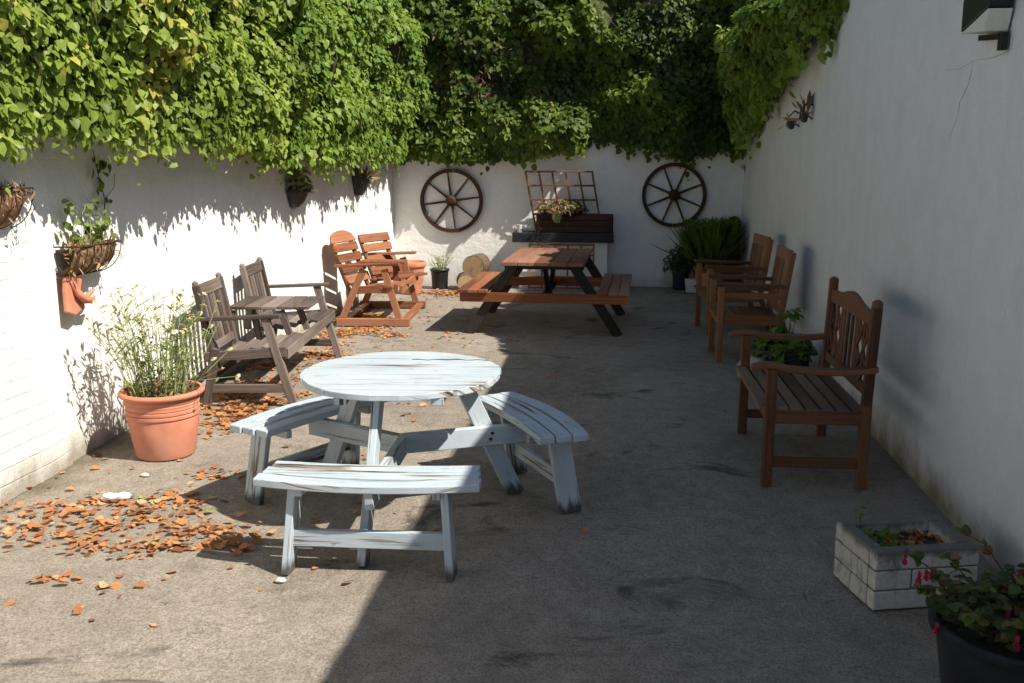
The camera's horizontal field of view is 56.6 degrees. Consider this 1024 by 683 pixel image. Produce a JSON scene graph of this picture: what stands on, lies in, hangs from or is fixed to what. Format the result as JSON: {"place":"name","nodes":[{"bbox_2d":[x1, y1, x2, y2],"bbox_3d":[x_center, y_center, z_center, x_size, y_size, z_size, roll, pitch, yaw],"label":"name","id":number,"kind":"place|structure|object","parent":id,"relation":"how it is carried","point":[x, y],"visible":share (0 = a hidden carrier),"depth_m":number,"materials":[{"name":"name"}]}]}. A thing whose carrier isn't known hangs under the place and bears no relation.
{"place":"outdoors","nodes":[
{"label":"outdoors","id":0,"kind":"place"},
{"bbox_2d":[0,284,999,682],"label":"ground","id":1,"kind":"structure","parent":0,"point":[696,552],"depth_m":4.28,"materials":[{"name":"concrete"}]},
{"bbox_2d":[100,492,130,500],"bbox_3d":[-2.062,0.807,4.945,0.158,0.044,0.062,-1,11,-3],"label":"crumpled tissue","id":2,"kind":"object","parent":1,"relation":"on","point":[117,496],"visible":1,"depth_m":4.93,"materials":[{"name":"white paper"}]},
{"bbox_2d":[140,473,148,476],"bbox_3d":[-2.058,0.748,5.324,0.050,0.024,0.036,1,11,6],"label":"pebble","id":3,"kind":"object","parent":1,"relation":"on","point":[144,474],"visible":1,"depth_m":5.31,"materials":[{"name":"stone"}]},
{"bbox_2d":[85,284,240,460],"bbox_3d":[-2.006,0.185,5.643,0.870,0.996,0.685,1,11,6],"label":"daisy planter","id":4,"kind":"object","parent":1,"relation":"on","point":[161,414],"visible":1,"depth_m":5.58,"materials":[{"name":"ceramic"}]},
{"bbox_2d":[0,97,393,505],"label":"garden wall","id":5,"kind":"structure","parent":1,"relation":"on","point":[188,220],"depth_m":6.14,"materials":[{"name":"white paint"}]},
{"bbox_2d":[0,178,35,228],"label":"wall basket","id":6,"kind":"object","parent":5,"relation":"attached to","point":[11,206],"depth_m":4.79,"materials":[{"name":"wicker"}]},
{"bbox_2d":[62,244,95,314],"bbox_3d":[-2.491,-0.358,5.483,0.078,0.401,0.271,1,11,6],"label":"terracotta ornament","id":7,"kind":"object","parent":5,"relation":"attached to","point":[75,298],"visible":0.91,"depth_m":5.43,"materials":[{"name":"ceramic"}]},
{"bbox_2d":[53,194,122,279],"bbox_3d":[-2.455,-0.615,5.526,0.234,0.469,0.522,1,11,6],"label":"wall basket","id":8,"kind":"object","parent":5,"relation":"attached to","point":[93,253],"depth_m":5.47,"materials":[{"name":"wicker"}]},
{"bbox_2d":[84,150,117,238],"bbox_3d":[-2.504,-0.891,5.800,0.070,0.552,0.376,1,11,6],"label":"ivy shoot","id":9,"kind":"object","parent":5,"relation":"attached to","point":[103,166],"visible":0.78,"depth_m":5.79,"materials":[{"name":"green plant"}]},
{"bbox_2d":[0,0,323,195],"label":"climbing vine","id":10,"kind":"object","parent":5,"relation":"attached to","point":[202,76],"visible":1,"depth_m":5.46,"materials":[{"name":"green plant"}]},
{"bbox_2d":[285,165,318,207],"bbox_3d":[-2.065,-1.501,9.173,0.314,0.429,0.376,8,13,36],"label":"wall pot","id":11,"kind":"object","parent":5,"relation":"attached to","point":[298,192],"depth_m":9.11,"materials":[{"name":"black plastic"}]},
{"bbox_2d":[232,0,430,187],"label":"ivy mound","id":12,"kind":"object","parent":5,"relation":"on","point":[364,57],"visible":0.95,"depth_m":9.59,"materials":[{"name":"green plant"}]},
{"bbox_2d":[352,166,380,195],"bbox_3d":[-1.737,-1.938,11.425,0.391,0.373,0.503,1,11,6],"label":"wall pot","id":13,"kind":"object","parent":5,"relation":"attached to","point":[361,184],"depth_m":11.32,"materials":[{"name":"black plastic"}]},
{"bbox_2d":[191,257,342,407],"bbox_3d":[-1.893,-0.138,7.594,0.728,0.910,1.795,0,11,0],"label":"companion bench","id":14,"kind":"object","parent":1,"relation":"on","point":[259,303],"visible":0.98,"depth_m":7.17,"materials":[{"name":"grey wood"}]},
{"bbox_2d":[275,577,285,582],"bbox_3d":[-0.974,1.004,3.997,0.048,0.022,0.038,1,11,6],"label":"pebble","id":15,"kind":"object","parent":1,"relation":"on","point":[280,580],"visible":1,"depth_m":3.99,"materials":[{"name":"stone"}]},
{"bbox_2d":[0,288,598,626],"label":"fallen leaves","id":16,"kind":"object","parent":1,"relation":"on","point":[231,538],"visible":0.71,"depth_m":4.76,"materials":[{"name":"orange plant"}]},
{"bbox_2d":[329,230,426,325],"bbox_3d":[-1.472,-0.780,10.691,0.925,0.978,1.509,0,11,2],"label":"companion bench","id":17,"kind":"object","parent":1,"relation":"on","point":[383,266],"visible":1,"depth_m":10.39,"materials":[{"name":"brown wood"}]},
{"bbox_2d":[230,351,588,580],"bbox_3d":[-0.518,0.518,4.712,1.788,0.748,1.591,1,11,6],"label":"round picnic table","id":18,"kind":"object","parent":1,"relation":"on","point":[350,389],"visible":1,"depth_m":4.66,"materials":[{"name":"blue paint"}]},
{"bbox_2d":[399,260,425,293],"bbox_3d":[-1.324,-0.845,12.496,0.400,0.420,0.400,1,11,6],"label":"terracotta planter","id":19,"kind":"object","parent":1,"relation":"on","point":[417,265],"visible":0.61,"depth_m":12.39,"materials":[{"name":"ceramic"}]},
{"bbox_2d":[427,252,453,288],"bbox_3d":[-0.989,-0.974,12.962,0.403,0.497,0.306,1,11,6],"label":"potted shrub","id":20,"kind":"object","parent":1,"relation":"on","point":[439,276],"visible":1,"depth_m":12.90,"materials":[{"name":"black plastic"}]},
{"bbox_2d":[456,272,472,287],"bbox_3d":[-0.628,-0.803,12.782,0.225,0.228,0.344,-1,11,-5],"label":"cut log","id":21,"kind":"object","parent":1,"relation":"on","point":[463,278],"visible":0.5,"depth_m":12.61,"materials":[{"name":"brown wood"}]},
{"bbox_2d":[462,253,490,277],"bbox_3d":[-0.480,-1.034,12.895,0.300,0.302,0.344,3,11,14],"label":"cut log","id":22,"kind":"object","parent":21,"relation":"on","point":[474,265],"visible":0.8,"depth_m":12.74,"materials":[{"name":"brown wood"}]},
{"bbox_2d":[457,248,631,336],"bbox_3d":[0.404,-0.545,10.180,1.718,0.767,1.560,2,11,8],"label":"picnic table","id":23,"kind":"object","parent":1,"relation":"on","point":[479,287],"visible":0.97,"depth_m":9.58,"materials":[{"name":"brown wood"}]},
{"bbox_2d":[528,243,594,288],"bbox_3d":[0.660,-1.007,12.752,0.886,0.603,0.124,1,11,5],"label":"trellis","id":24,"kind":"object","parent":1,"relation":"on","point":[567,245],"visible":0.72,"depth_m":12.74,"materials":[{"name":"brown wood"}]},
{"bbox_2d":[512,230,613,289],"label":"barbecue block","id":25,"kind":"structure","parent":1,"relation":"on","point":[599,240],"depth_m":12.77,"materials":[{"name":"stone"}]},
{"bbox_2d":[514,224,521,231],"bbox_3d":[0.089,-1.532,12.862,0.110,0.105,0.082,8,13,35],"label":"cup","id":26,"kind":"object","parent":25,"relation":"on","point":[519,227],"visible":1,"depth_m":12.83,"materials":[{"name":"white ceramic"}]},
{"bbox_2d":[524,171,599,229],"bbox_3d":[0.704,-1.920,12.948,1.065,0.805,0.145,1,11,5],"label":"trellis","id":27,"kind":"object","parent":25,"relation":"on","point":[567,186],"visible":0.63,"depth_m":12.89,"materials":[{"name":"brown wood"}]},
{"bbox_2d":[536,214,612,232],"bbox_3d":[0.853,-1.610,12.909,1.040,0.238,0.234,1,11,5],"label":"wooden trough","id":28,"kind":"object","parent":25,"relation":"on","point":[591,223],"visible":1,"depth_m":12.81,"materials":[{"name":"wood"}]},
{"bbox_2d":[530,196,588,222],"bbox_3d":[0.656,-1.790,12.848,0.784,0.365,0.755,-4,12,-21],"label":"dried planting","id":29,"kind":"object","parent":28,"relation":"in","point":[556,211],"visible":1,"depth_m":12.72,"materials":[{"name":"green plant"}]},
{"bbox_2d":[392,140,744,286],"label":"garden wall","id":30,"kind":"structure","parent":1,"relation":"on","point":[620,180],"depth_m":13.14,"materials":[{"name":"white paint"}]},
{"bbox_2d":[420,169,482,232],"bbox_3d":[-0.846,-1.948,13.173,0.880,0.880,0.140,1,11,5],"label":"wagon wheel","id":31,"kind":"object","parent":30,"relation":"attached to","point":[451,200],"visible":1,"depth_m":13.20,"materials":[{"name":"brown wood"}]},
{"bbox_2d":[396,0,591,175],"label":"wall ivy","id":32,"kind":"object","parent":30,"relation":"attached to","point":[487,72],"depth_m":12.66,"materials":[{"name":"green plant"}]},
{"bbox_2d":[545,0,701,139],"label":"evergreen shrub","id":33,"kind":"object","parent":30,"relation":"on","point":[680,49],"visible":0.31,"depth_m":12.43,"materials":[{"name":"green plant"}]},
{"bbox_2d":[573,0,744,180],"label":"wall ivy","id":34,"kind":"object","parent":30,"relation":"attached to","point":[690,123],"depth_m":12.47,"materials":[{"name":"green plant"}]},
{"bbox_2d":[642,163,706,226],"bbox_3d":[2.201,-1.982,12.872,0.870,0.870,0.140,1,11,5],"label":"wagon wheel","id":35,"kind":"object","parent":30,"relation":"attached to","point":[674,195],"visible":0.98,"depth_m":12.89,"materials":[{"name":"brown wood"}]},
{"bbox_2d":[662,245,694,289],"bbox_3d":[2.292,-1.021,12.838,0.534,0.636,0.519,1,11,6],"label":"potted shrub","id":36,"kind":"object","parent":1,"relation":"on","point":[680,270],"visible":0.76,"depth_m":12.78,"materials":[{"name":"green plant"}]},
{"bbox_2d":[685,278,695,292],"bbox_3d":[2.382,-0.741,12.620,0.169,0.170,0.169,1,11,6],"label":"white plant pot","id":37,"kind":"object","parent":1,"relation":"on","point":[689,284],"visible":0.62,"depth_m":12.55,"materials":[{"name":"plastic"}]},
{"bbox_2d":[652,216,747,285],"bbox_3d":[2.614,-1.148,12.509,1.218,1.011,1.327,-5,12,-26],"label":"strap leaf plant","id":38,"kind":"object","parent":1,"relation":"on","point":[718,240],"visible":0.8,"depth_m":12.31,"materials":[{"name":"plant"}]},
{"bbox_2d":[726,216,740,281],"bbox_3d":[2.982,-1.192,12.803,0.180,0.990,0.040,0,5,2],"label":"wooden board","id":39,"kind":"object","parent":1,"relation":"on","point":[736,259],"visible":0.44,"depth_m":12.79,"materials":[{"name":"brown wood"}]},
{"bbox_2d":[693,233,773,334],"bbox_3d":[2.265,-0.599,9.773,0.691,0.992,0.610,0,11,0],"label":"garden armchair","id":40,"kind":"object","parent":1,"relation":"on","point":[758,262],"visible":0.56,"depth_m":9.67,"materials":[{"name":"brown wood"}]},
{"bbox_2d":[737,355,764,382],"bbox_3d":[1.955,0.221,7.637,0.295,0.210,0.298,1,11,6],"label":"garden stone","id":41,"kind":"object","parent":1,"relation":"on","point":[754,359],"visible":0.25,"depth_m":7.56,"materials":[{"name":"grey stone"}]},
{"bbox_2d":[706,245,796,362],"bbox_3d":[2.112,-0.344,8.454,0.691,0.992,0.610,1,11,4],"label":"garden armchair","id":42,"kind":"object","parent":1,"relation":"on","point":[721,314],"visible":0.9,"depth_m":8.23,"materials":[{"name":"brown wood"}]},
{"bbox_2d":[750,307,818,382],"bbox_3d":[2.185,0.009,7.668,0.536,0.574,0.540,9,14,40],"label":"black tub","id":43,"kind":"object","parent":1,"relation":"on","point":[794,353],"visible":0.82,"depth_m":7.53,"materials":[{"name":"plastic"}]},
{"bbox_2d":[728,276,883,489],"bbox_3d":[1.659,0.189,5.564,0.660,1.031,1.060,1,11,6],"label":"garden bench","id":44,"kind":"object","parent":1,"relation":"on","point":[823,396],"visible":1,"depth_m":5.17,"materials":[{"name":"brown wood"}]},
{"bbox_2d":[739,0,1023,581],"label":"garden wall","id":45,"kind":"structure","parent":1,"relation":"on","point":[890,175],"depth_m":5.16,"materials":[{"name":"white paint"}]},
{"bbox_2d":[711,0,849,171],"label":"corner ivy","id":46,"kind":"object","parent":45,"relation":"attached to","point":[762,45],"visible":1,"depth_m":8.90,"materials":[{"name":"green plant"}]},
{"bbox_2d":[778,111,799,129],"bbox_3d":[2.603,-2.067,8.886,0.220,0.183,0.080,7,13,33],"label":"wall bracket","id":47,"kind":"object","parent":45,"relation":"attached to","point":[790,125],"depth_m":8.87,"materials":[{"name":"metal"}]},
{"bbox_2d":[783,91,815,125],"bbox_3d":[2.516,-2.043,8.272,0.264,0.313,0.221,7,13,31],"label":"wall bracket","id":48,"kind":"object","parent":45,"relation":"attached to","point":[803,116],"depth_m":8.25,"materials":[{"name":"metal"}]},
{"bbox_2d":[961,0,1012,50],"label":"wall floodlight","id":49,"kind":"object","parent":45,"relation":"attached to","point":[985,16],"depth_m":4.07,"materials":[{"name":"black metal"}]},
{"bbox_2d":[833,506,979,609],"bbox_3d":[1.609,0.859,3.895,0.440,0.333,0.340,-1,11,-7],"label":"block planter","id":50,"kind":"object","parent":1,"relation":"on","point":[871,571],"visible":0.88,"depth_m":3.77,"materials":[{"name":"concrete"}]},
{"bbox_2d":[902,524,1023,682],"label":"fuchsia pot","id":51,"kind":"object","parent":1,"relation":"on","point":[977,627],"visible":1,"depth_m":2.99,"materials":[{"name":"black plastic"}]}
]}

